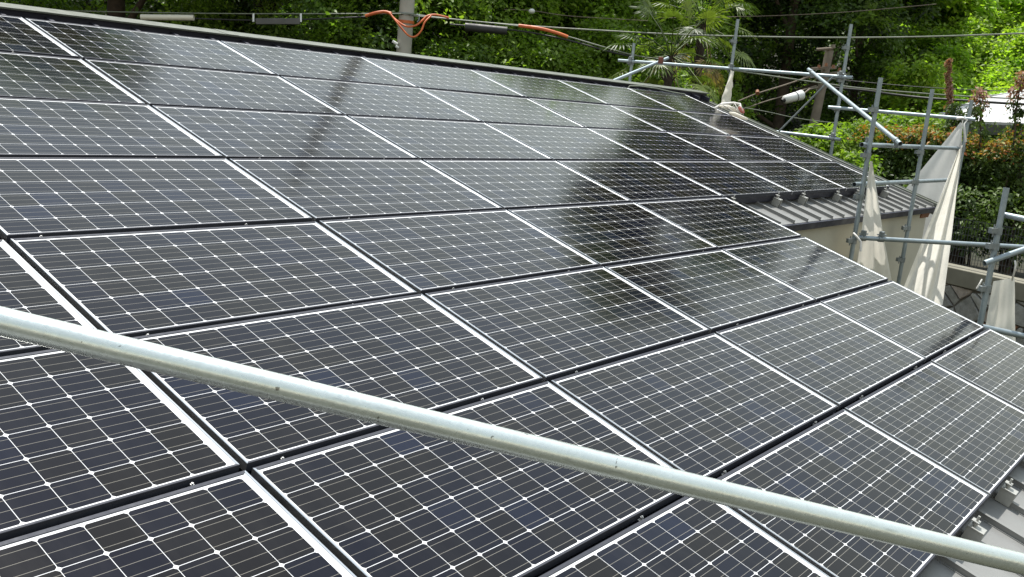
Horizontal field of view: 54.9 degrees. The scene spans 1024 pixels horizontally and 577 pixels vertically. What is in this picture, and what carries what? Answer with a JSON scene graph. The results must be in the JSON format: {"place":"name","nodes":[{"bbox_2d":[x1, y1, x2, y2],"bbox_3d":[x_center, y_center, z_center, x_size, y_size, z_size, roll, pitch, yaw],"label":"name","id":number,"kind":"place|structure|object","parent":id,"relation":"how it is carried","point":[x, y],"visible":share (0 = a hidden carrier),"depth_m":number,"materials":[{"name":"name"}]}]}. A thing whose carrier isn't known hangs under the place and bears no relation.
{"place":"outdoors","nodes":[
{"label":"outdoors","id":0,"kind":"place"},
{"bbox_2d":[13,0,1023,278],"bbox_3d":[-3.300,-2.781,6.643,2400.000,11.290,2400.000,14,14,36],"label":"ground","id":1,"kind":"structure","parent":0,"point":[973,260],"depth_m":20.56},
{"bbox_2d":[0,0,293,18],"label":"broadleaf tree","id":2,"kind":"object","parent":1,"relation":"on","point":[115,5],"visible":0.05,"depth_m":22.52,"materials":[{"name":"green plant"}]},
{"bbox_2d":[152,0,273,35],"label":"leafy bush","id":3,"kind":"object","parent":1,"relation":"on","point":[218,6],"visible":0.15,"depth_m":21.75,"materials":[{"name":"green plant"}]},
{"bbox_2d":[93,0,436,54],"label":"broadleaf tree","id":4,"kind":"object","parent":1,"relation":"on","point":[267,6],"visible":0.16,"depth_m":21.43,"materials":[{"name":"green plant"}]},
{"bbox_2d":[288,0,393,50],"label":"leafy bush","id":5,"kind":"object","parent":1,"relation":"on","point":[348,37],"visible":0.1,"depth_m":20.86,"materials":[{"name":"green plant"}]},
{"bbox_2d":[228,0,479,52],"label":"broadleaf tree","id":6,"kind":"object","parent":1,"relation":"on","point":[289,9],"visible":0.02,"depth_m":23.55,"materials":[{"name":"green plant"}]},
{"bbox_2d":[392,0,419,53],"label":"utility pole","id":7,"kind":"object","parent":1,"relation":"on","point":[403,43],"visible":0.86,"depth_m":20.39,"materials":[{"name":"concrete"}]},
{"bbox_2d":[406,13,1023,37],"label":"overhead cable","id":8,"kind":"object","parent":7,"relation":"attached to","point":[757,36],"visible":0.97,"depth_m":19.63,"materials":[{"name":"metal"}]},
{"bbox_2d":[308,0,607,71],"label":"broadleaf tree","id":9,"kind":"object","parent":1,"relation":"on","point":[448,32],"visible":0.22,"depth_m":22.04,"materials":[{"name":"green plant"}]},
{"bbox_2d":[425,25,545,70],"bbox_3d":[-0.617,-2.884,22.353,3.785,6.096,3.722,7,12,9],"label":"leafy bush","id":10,"kind":"object","parent":1,"relation":"on","point":[487,47],"visible":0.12,"depth_m":21.11,"materials":[{"name":"green plant"}]},
{"bbox_2d":[0,2,1023,576],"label":"house","id":11,"kind":"structure","parent":1,"relation":"on","point":[826,222],"depth_m":9.78,"materials":[{"name":"metal"}]},
{"bbox_2d":[0,306,1023,574],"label":"scaffold pipe","id":12,"kind":"object","parent":11,"relation":"attached to","point":[118,348],"visible":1,"depth_m":1.84,"materials":[{"name":"metal"}]},
{"bbox_2d":[535,333,978,576],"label":"mounting rail","id":13,"kind":"object","parent":11,"relation":"attached to","point":[604,539],"visible":0.11,"depth_m":3.86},
{"bbox_2d":[0,470,356,576],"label":"solar panel","id":14,"kind":"object","parent":13,"relation":"on","point":[244,523],"visible":1,"depth_m":2.71,"materials":[{"name":"glass"}]},
{"bbox_2d":[251,381,680,576],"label":"solar panel","id":15,"kind":"object","parent":13,"relation":"on","point":[390,502],"visible":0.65,"depth_m":3.29,"materials":[{"name":"glass"}]},
{"bbox_2d":[539,496,829,576],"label":"solar panel","id":16,"kind":"object","parent":13,"relation":"on","point":[685,536],"visible":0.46,"depth_m":3.50,"materials":[{"name":"glass"}]},
{"bbox_2d":[550,333,837,477],"bbox_3d":[0.940,0.542,4.753,0.814,0.062,1.572,33,25,31],"label":"solar panel","id":17,"kind":"object","parent":13,"relation":"on","point":[712,405],"visible":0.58,"depth_m":4.62,"materials":[{"name":"glass"}]},
{"bbox_2d":[715,302,925,409],"bbox_3d":[1.925,0.383,6.005,0.814,0.061,1.572,33,24,31],"label":"solar panel","id":18,"kind":"object","parent":13,"relation":"on","point":[839,360],"visible":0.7,"depth_m":5.88,"materials":[{"name":"glass"}]},
{"bbox_2d":[717,409,988,576],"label":"solar panel","id":19,"kind":"object","parent":13,"relation":"on","point":[843,459],"visible":0.71,"depth_m":4.34,"materials":[{"name":"glass"}]},
{"bbox_2d":[820,280,984,362],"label":"solar panel","id":20,"kind":"object","parent":13,"relation":"on","point":[927,329],"visible":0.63,"depth_m":7.16,"materials":[{"name":"glass"}]},
{"bbox_2d":[844,362,1023,497],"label":"solar panel","id":21,"kind":"object","parent":13,"relation":"on","point":[966,431],"visible":0.97,"depth_m":5.44,"materials":[{"name":"glass"}]},
{"bbox_2d":[930,328,1023,411],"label":"solar panel","id":22,"kind":"object","parent":13,"relation":"on","point":[990,361],"visible":0.95,"depth_m":6.70,"materials":[{"name":"glass"}]},
{"bbox_2d":[960,120,962,157],"bbox_3d":[5.697,-1.898,12.509,0.029,0.467,0.127,5,11,-3],"label":"rope","id":23,"kind":"object","parent":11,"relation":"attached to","point":[961,138],"visible":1,"depth_m":12.49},
{"bbox_2d":[904,146,961,304],"bbox_3d":[5.260,-0.794,11.886,0.414,1.845,1.978,13,13,32],"label":"scaffold sheet","id":24,"kind":"object","parent":23,"relation":"hanging from","point":[926,278],"visible":0.94,"depth_m":11.77,"materials":[{"name":"fabric"}]},
{"bbox_3d":[-1.350,-1.680,8.298,0.063,0.036,14.330,14,14,36],"label":"mounting rail","id":25,"kind":"object","parent":11,"relation":"attached to","visible":0},
{"bbox_2d":[0,15,77,57],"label":"solar panel","id":26,"kind":"object","parent":25,"relation":"on","point":[20,35],"visible":0.74,"depth_m":6.40,"materials":[{"name":"glass"}]},
{"bbox_2d":[25,18,275,74],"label":"solar panel","id":27,"kind":"object","parent":25,"relation":"on","point":[82,42],"visible":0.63,"depth_m":7.15,"materials":[{"name":"glass"}]},
{"bbox_2d":[221,41,416,86],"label":"solar panel","id":28,"kind":"object","parent":25,"relation":"on","point":[280,62],"visible":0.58,"depth_m":8.42,"materials":[{"name":"glass"}]},
{"bbox_2d":[364,57,524,97],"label":"solar panel","id":29,"kind":"object","parent":25,"relation":"on","point":[426,76],"visible":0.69,"depth_m":9.68,"materials":[{"name":"glass"}]},
{"bbox_2d":[473,70,607,104],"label":"solar panel","id":30,"kind":"object","parent":25,"relation":"on","point":[539,88],"visible":0.71,"depth_m":10.94,"materials":[{"name":"glass"}]},
{"bbox_2d":[560,80,674,110],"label":"solar panel","id":31,"kind":"object","parent":25,"relation":"on","point":[616,95],"visible":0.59,"depth_m":12.21,"materials":[{"name":"glass"}]},
{"bbox_2d":[629,88,729,114],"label":"solar panel","id":32,"kind":"object","parent":25,"relation":"on","point":[679,102],"visible":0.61,"depth_m":13.45,"materials":[{"name":"glass"}]},
{"bbox_3d":[-0.760,-1.301,7.882,0.063,0.036,14.330,14,14,36],"label":"mounting rail","id":33,"kind":"object","parent":11,"relation":"attached to","visible":0},
{"bbox_2d":[0,52,144,103],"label":"solar panel","id":34,"kind":"object","parent":33,"relation":"on","point":[30,76],"visible":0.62,"depth_m":5.89,"materials":[{"name":"glass"}]},
{"bbox_2d":[84,59,342,114],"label":"solar panel","id":35,"kind":"object","parent":33,"relation":"on","point":[151,85],"visible":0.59,"depth_m":6.73,"materials":[{"name":"glass"}]},
{"bbox_2d":[281,76,481,121],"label":"solar panel","id":36,"kind":"object","parent":33,"relation":"on","point":[346,98],"visible":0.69,"depth_m":8.00,"materials":[{"name":"glass"}]},
{"bbox_2d":[422,88,584,127],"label":"solar panel","id":37,"kind":"object","parent":33,"relation":"on","point":[486,108],"visible":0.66,"depth_m":9.26,"materials":[{"name":"glass"}]},
{"bbox_2d":[528,98,664,131],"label":"solar panel","id":38,"kind":"object","parent":33,"relation":"on","point":[593,115],"visible":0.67,"depth_m":10.51,"materials":[{"name":"glass"}]},
{"bbox_2d":[611,105,727,134],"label":"solar panel","id":39,"kind":"object","parent":33,"relation":"on","point":[671,121],"visible":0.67,"depth_m":11.78,"materials":[{"name":"glass"}]},
{"bbox_2d":[679,111,779,137],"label":"solar panel","id":40,"kind":"object","parent":33,"relation":"on","point":[730,125],"visible":0.68,"depth_m":13.04,"materials":[{"name":"glass"}]},
{"bbox_3d":[-0.169,-0.921,7.466,0.063,0.036,14.330,14,14,36],"label":"mounting rail","id":41,"kind":"object","parent":11,"relation":"attached to","visible":0},
{"bbox_2d":[0,97,222,157],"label":"solar panel","id":42,"kind":"object","parent":41,"relation":"on","point":[53,128],"visible":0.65,"depth_m":5.30,"materials":[{"name":"glass"}]},
{"bbox_2d":[152,105,417,159],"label":"solar panel","id":43,"kind":"object","parent":41,"relation":"on","point":[227,134],"visible":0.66,"depth_m":6.31,"materials":[{"name":"glass"}]},
{"bbox_2d":[348,115,551,160],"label":"solar panel","id":44,"kind":"object","parent":41,"relation":"on","point":[424,139],"visible":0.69,"depth_m":7.57,"materials":[{"name":"glass"}]},
{"bbox_2d":[486,123,650,160],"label":"solar panel","id":45,"kind":"object","parent":41,"relation":"on","point":[555,143],"visible":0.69,"depth_m":8.85,"materials":[{"name":"glass"}]},
{"bbox_2d":[589,128,725,160],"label":"solar panel","id":46,"kind":"object","parent":41,"relation":"on","point":[659,146],"visible":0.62,"depth_m":10.10,"materials":[{"name":"glass"}]},
{"bbox_2d":[655,161,791,198],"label":"solar panel","id":47,"kind":"object","parent":41,"relation":"on","point":[728,179],"visible":0.95,"depth_m":9.68,"materials":[{"name":"glass"}]},
{"bbox_2d":[669,132,784,160],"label":"solar panel","id":48,"kind":"object","parent":41,"relation":"on","point":[728,148],"visible":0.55,"depth_m":11.37,"materials":[{"name":"glass"}]},
{"bbox_2d":[731,135,832,161],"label":"solar panel","id":49,"kind":"object","parent":41,"relation":"on","point":[784,149],"visible":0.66,"depth_m":12.61,"materials":[{"name":"glass"}]},
{"bbox_2d":[729,161,845,194],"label":"solar panel","id":50,"kind":"object","parent":41,"relation":"on","point":[794,178],"visible":0.98,"depth_m":10.94,"materials":[{"name":"glass"}]},
{"bbox_2d":[791,162,889,190],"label":"solar panel","id":51,"kind":"object","parent":41,"relation":"on","point":[841,175],"visible":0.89,"depth_m":12.18,"materials":[{"name":"glass"}]},
{"bbox_3d":[-1.051,-0.305,5.176,0.063,0.036,9.540,14,14,36],"label":"mounting rail","id":52,"kind":"object","parent":11,"relation":"attached to","visible":0},
{"bbox_2d":[0,157,311,242],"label":"solar panel","id":53,"kind":"object","parent":52,"relation":"on","point":[45,196],"visible":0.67,"depth_m":4.69,"materials":[{"name":"glass"}]},
{"bbox_2d":[229,159,501,223],"bbox_3d":[-0.830,-0.599,6.001,0.813,0.060,1.572,33,25,31],"label":"solar panel","id":54,"kind":"object","parent":52,"relation":"on","point":[317,190],"visible":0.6,"depth_m":5.89,"materials":[{"name":"glass"}]},
{"bbox_2d":[423,160,630,209],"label":"solar panel","id":55,"kind":"object","parent":52,"relation":"on","point":[513,184],"visible":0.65,"depth_m":7.16,"materials":[{"name":"glass"}]},
{"bbox_2d":[557,160,722,202],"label":"solar panel","id":56,"kind":"object","parent":52,"relation":"on","point":[638,181],"visible":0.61,"depth_m":8.42,"materials":[{"name":"glass"}]},
{"bbox_3d":[-0.461,0.074,4.760,0.063,0.036,9.540,14,14,36],"label":"mounting rail","id":57,"kind":"object","parent":11,"relation":"attached to","visible":0},
{"bbox_2d":[0,240,95,356],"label":"solar panel","id":58,"kind":"object","parent":57,"relation":"on","point":[25,286],"visible":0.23,"depth_m":3.58,"materials":[{"name":"glass"}]},
{"bbox_2d":[9,222,416,336],"bbox_3d":[-1.224,-0.058,4.333,0.814,0.062,1.572,33,24,31],"label":"solar panel","id":59,"kind":"object","parent":57,"relation":"on","point":[135,284],"visible":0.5,"depth_m":4.18,"materials":[{"name":"glass"}]},
{"bbox_2d":[319,209,598,295],"bbox_3d":[-0.240,-0.220,5.585,0.814,0.061,1.572,33,25,31],"label":"solar panel","id":60,"kind":"object","parent":57,"relation":"on","point":[423,254],"visible":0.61,"depth_m":5.46,"materials":[{"name":"glass"}]},
{"bbox_2d":[508,202,717,266],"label":"solar panel","id":61,"kind":"object","parent":57,"relation":"on","point":[608,234],"visible":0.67,"depth_m":6.74,"materials":[{"name":"glass"}]},
{"bbox_2d":[635,197,800,249],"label":"solar panel","id":62,"kind":"object","parent":57,"relation":"on","point":[721,223],"visible":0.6,"depth_m":8.01,"materials":[{"name":"glass"}]},
{"bbox_3d":[0.130,0.454,4.344,0.063,0.036,9.540,14,14,36],"label":"mounting rail","id":63,"kind":"object","parent":11,"relation":"attached to","visible":0},
{"bbox_2d":[0,349,239,541],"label":"solar panel","id":64,"kind":"object","parent":63,"relation":"on","point":[81,436],"visible":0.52,"depth_m":2.98,"materials":[{"name":"glass"}]},
{"bbox_2d":[131,294,542,471],"bbox_3d":[-0.633,0.319,3.917,0.814,0.062,1.572,33,25,31],"label":"solar panel","id":65,"kind":"object","parent":63,"relation":"on","point":[420,350],"visible":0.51,"depth_m":3.87,"materials":[{"name":"glass"}]},
{"bbox_2d":[425,266,709,382],"bbox_3d":[0.350,0.160,5.169,0.813,0.061,1.572,33,25,31],"label":"solar panel","id":66,"kind":"object","parent":63,"relation":"on","point":[549,327],"visible":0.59,"depth_m":5.04,"materials":[{"name":"glass"}]},
{"bbox_2d":[605,249,814,333],"bbox_3d":[1.334,0.003,6.420,0.814,0.062,1.572,33,24,31],"label":"solar panel","id":67,"kind":"object","parent":63,"relation":"on","point":[714,291],"visible":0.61,"depth_m":6.31,"materials":[{"name":"glass"}]},
{"bbox_2d":[722,237,887,302],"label":"solar panel","id":68,"kind":"object","parent":63,"relation":"on","point":[817,272],"visible":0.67,"depth_m":7.58,"materials":[{"name":"glass"}]},
{"bbox_2d":[499,31,598,74],"bbox_3d":[0.889,-2.805,22.619,4.535,6.043,3.984,14,14,36],"label":"leafy bush","id":69,"kind":"object","parent":1,"relation":"on","point":[548,66],"visible":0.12,"depth_m":21.57,"materials":[{"name":"green plant"}]},
{"bbox_2d":[442,0,692,88],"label":"broadleaf tree","id":70,"kind":"object","parent":1,"relation":"on","point":[611,15],"visible":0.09,"depth_m":22.98,"materials":[{"name":"green plant"}]},
{"bbox_2d":[551,10,663,82],"bbox_3d":[1.861,-3.111,23.143,4.118,6.706,3.964,14,14,36],"label":"leafy bush","id":71,"kind":"object","parent":1,"relation":"on","point":[604,69],"visible":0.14,"depth_m":22.23,"materials":[{"name":"green plant"}]},
{"bbox_2d":[478,0,759,120],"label":"broadleaf tree","id":72,"kind":"object","parent":1,"relation":"on","point":[725,28],"visible":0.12,"depth_m":24.80,"materials":[{"name":"green plant"}]},
{"bbox_2d":[598,0,731,103],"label":"fan palm","id":73,"kind":"object","parent":1,"relation":"on","point":[669,71],"visible":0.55,"depth_m":19.41,"materials":[{"name":"green plant"}]},
{"bbox_2d":[634,0,762,95],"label":"fan palm","id":74,"kind":"object","parent":1,"relation":"on","point":[700,49],"visible":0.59,"depth_m":21.04,"materials":[{"name":"green plant"}]},
{"bbox_2d":[727,19,739,78],"bbox_3d":[3.169,-1.276,15.611,0.140,5.804,0.147,14,14,36],"label":"scaffold post","id":75,"kind":"object","parent":1,"relation":"on","point":[733,41],"visible":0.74,"depth_m":15.08,"materials":[{"name":"metal"}]},
{"bbox_2d":[618,56,852,78],"bbox_3d":[3.305,-3.413,15.168,3.930,0.126,0.068,14,14,36],"label":"scaffold rail","id":76,"kind":"object","parent":75,"relation":"attached to","point":[840,75],"visible":1,"depth_m":15.06,"materials":[{"name":"metal"}]},
{"bbox_2d":[675,0,850,135],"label":"broadleaf tree","id":77,"kind":"object","parent":1,"relation":"on","point":[797,56],"visible":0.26,"depth_m":28.14,"materials":[{"name":"green plant"}]},
{"bbox_2d":[687,0,915,151],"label":"broadleaf tree","id":78,"kind":"object","parent":1,"relation":"on","point":[879,21],"visible":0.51,"depth_m":26.61,"materials":[{"name":"green plant"}]},
{"bbox_2d":[791,118,852,158],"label":"leafy shrub","id":79,"kind":"object","parent":1,"relation":"on","point":[822,144],"visible":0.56,"depth_m":17.88,"materials":[{"name":"green plant"}]},
{"bbox_2d":[803,44,840,126],"bbox_3d":[7.198,-3.752,23.564,1.293,4.131,0.591,-5,15,-42],"label":"lamp pole","id":80,"kind":"object","parent":1,"relation":"on","point":[826,67],"visible":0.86,"depth_m":23.40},
{"bbox_2d":[828,24,852,154],"bbox_3d":[4.543,-0.927,14.576,0.140,5.794,0.147,14,14,36],"label":"scaffold post","id":81,"kind":"object","parent":1,"relation":"on","point":[846,47],"visible":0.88,"depth_m":14.14,"materials":[{"name":"metal"}]},
{"bbox_2d":[828,106,975,120],"bbox_3d":[5.364,-2.433,13.676,2.000,0.057,0.049,14,14,36],"label":"scaffold rail","id":82,"kind":"object","parent":81,"relation":"attached to","point":[904,113],"visible":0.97,"depth_m":13.59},
{"bbox_2d":[907,122,962,238],"bbox_3d":[5.362,-1.149,13.836,1.495,2.474,0.032,14,14,36],"label":"scaffold sheet","id":83,"kind":"object","parent":82,"relation":"hanging from","point":[939,164],"visible":0.27,"depth_m":13.43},
{"bbox_2d":[846,77,882,260],"bbox_3d":[3.569,0.223,10.650,0.140,4.914,0.147,14,14,36],"label":"scaffold post","id":84,"kind":"object","parent":1,"relation":"on","point":[866,155],"visible":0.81,"depth_m":10.33,"materials":[{"name":"metal"}]},
{"bbox_2d":[857,161,891,280],"bbox_3d":[4.202,-0.588,11.119,0.057,1.689,1.825,14,14,36],"label":"scaffold sheet","id":85,"kind":"object","parent":84,"relation":"hanging from","point":[872,255],"visible":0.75,"depth_m":10.72,"materials":[{"name":"fabric"}]},
{"bbox_2d":[858,230,1023,248],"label":"scaffold rail","id":86,"kind":"object","parent":84,"relation":"attached to","point":[881,237],"visible":0.88,"depth_m":10.47,"materials":[{"name":"metal"}]},
{"bbox_2d":[774,0,978,158],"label":"broadleaf tree","id":87,"kind":"object","parent":1,"relation":"on","point":[922,12],"visible":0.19,"depth_m":28.88,"materials":[{"name":"green plant"}]},
{"bbox_2d":[844,123,929,185],"bbox_3d":[7.000,-1.862,18.747,1.624,2.636,1.660,14,14,36],"label":"hedge bush","id":88,"kind":"object","parent":1,"relation":"on","point":[890,151],"visible":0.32,"depth_m":18.15,"materials":[{"name":"green plant"}]},
{"bbox_2d":[869,102,958,157],"bbox_3d":[8.571,-2.504,21.093,1.841,2.943,2.380,14,14,36],"label":"leafy shrub","id":89,"kind":"object","parent":1,"relation":"on","point":[890,119],"visible":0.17,"depth_m":20.44,"materials":[{"name":"green plant"}]},
{"bbox_2d":[896,89,934,283],"bbox_3d":[4.736,0.038,12.137,0.140,4.909,0.147,14,14,36],"label":"scaffold post","id":90,"kind":"object","parent":1,"relation":"on","point":[907,227],"visible":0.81,"depth_m":11.86,"materials":[{"name":"metal"}]},
{"bbox_2d":[874,46,957,113],"bbox_3d":[10.165,-3.819,25.293,1.989,4.582,1.680,14,14,36],"label":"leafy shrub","id":91,"kind":"object","parent":1,"relation":"on","point":[901,74],"visible":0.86,"depth_m":24.77,"materials":[{"name":"green plant"}]},
{"bbox_2d":[856,34,986,121],"bbox_3d":[12.230,-4.664,28.583,3.776,5.240,4.244,0,13,-27],"label":"bright tree","id":92,"kind":"object","parent":1,"relation":"on","point":[963,57],"visible":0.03,"depth_m":27.88,"materials":[{"name":"green plant"}]},
{"bbox_2d":[877,123,980,183],"bbox_3d":[7.670,-1.750,18.328,1.661,2.661,1.706,14,14,36],"label":"hedge bush","id":93,"kind":"object","parent":1,"relation":"on","point":[935,138],"visible":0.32,"depth_m":17.88,"materials":[{"name":"green plant"}]},
{"bbox_2d":[850,0,1016,77],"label":"bright tree","id":94,"kind":"object","parent":1,"relation":"on","point":[981,7],"visible":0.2,"depth_m":29.93,"materials":[{"name":"green plant"}]},
{"bbox_2d":[857,8,1017,102],"bbox_3d":[13.139,-5.540,30.213,4.836,6.002,3.649,14,14,36],"label":"bright tree","id":95,"kind":"object","parent":1,"relation":"on","point":[972,24],"visible":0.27,"depth_m":29.19,"materials":[{"name":"green plant"}]},
{"bbox_2d":[903,177,1023,263],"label":"shrub","id":96,"kind":"object","parent":1,"relation":"on","point":[991,213],"visible":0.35,"depth_m":16.70,"materials":[{"name":"green plant"}]},
{"bbox_2d":[956,85,1000,264],"bbox_3d":[8.164,-2.012,17.746,0.703,3.228,0.910,3,12,-13],"label":"photinia shoot","id":97,"kind":"object","parent":1,"relation":"on","point":[978,110],"visible":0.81,"depth_m":17.43,"materials":[{"name":"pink plant"}]},
{"bbox_2d":[938,89,1023,231],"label":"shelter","id":98,"kind":"object","parent":1,"relation":"on","point":[997,112],"visible":0.18,"depth_m":22.00,"materials":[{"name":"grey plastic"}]},
{"bbox_2d":[942,263,1023,345],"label":"retaining wall","id":99,"kind":"structure","parent":1,"relation":"on","point":[962,296],"depth_m":15.57,"materials":[{"name":"concrete"}]},
{"bbox_2d":[948,217,1023,277],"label":"fence","id":100,"kind":"object","parent":99,"relation":"on","point":[979,237],"visible":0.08,"depth_m":15.61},
{"bbox_2d":[952,186,1023,275],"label":"shrub","id":101,"kind":"object","parent":1,"relation":"on","point":[1014,225],"visible":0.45,"depth_m":16.71,"materials":[{"name":"green plant"}]},
{"bbox_2d":[955,133,1023,266],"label":"hedge bush","id":102,"kind":"object","parent":1,"relation":"on","point":[974,154],"visible":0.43,"depth_m":17.22,"materials":[{"name":"green plant"}]},
{"bbox_2d":[977,187,1009,324],"bbox_3d":[3.864,1.142,8.483,0.140,4.033,0.147,14,14,36],"label":"scaffold post","id":103,"kind":"object","parent":1,"relation":"on","point":[993,246],"visible":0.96,"depth_m":8.17,"materials":[{"name":"metal"}]},
{"bbox_2d":[982,247,1023,265],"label":"scaffold brace","id":104,"kind":"object","parent":103,"relation":"attached to","point":[1006,255],"visible":1,"depth_m":8.12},
{"bbox_2d":[986,278,1015,341],"bbox_3d":[4.147,0.191,8.311,0.256,0.572,0.131,8,12,13],"label":"scaffold sheet","id":105,"kind":"object","parent":104,"relation":"hanging from","point":[1001,311],"visible":0.74,"depth_m":8.32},
{"bbox_2d":[964,41,1023,89],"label":"bright tree","id":106,"kind":"object","parent":1,"relation":"on","point":[989,74],"visible":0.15,"depth_m":27.88,"materials":[{"name":"green plant"}]},
{"bbox_2d":[973,21,1023,66],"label":"bright tree","id":107,"kind":"object","parent":1,"relation":"on","point":[1003,41],"visible":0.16,"depth_m":28.80,"materials":[{"name":"green plant"}]},
{"bbox_2d":[976,124,1023,272],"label":"hedge bush","id":108,"kind":"object","parent":1,"relation":"on","point":[1019,181],"visible":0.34,"depth_m":17.18,"materials":[{"name":"green plant"}]},
{"bbox_2d":[986,0,1023,40],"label":"bright tree","id":109,"kind":"object","parent":1,"relation":"on","point":[1016,16],"visible":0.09,"depth_m":30.61,"materials":[{"name":"green plant"}]},
{"bbox_2d":[987,71,1023,268],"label":"photinia shoot","id":110,"kind":"object","parent":1,"relation":"on","point":[1017,114],"visible":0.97,"depth_m":16.99,"materials":[{"name":"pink plant"}]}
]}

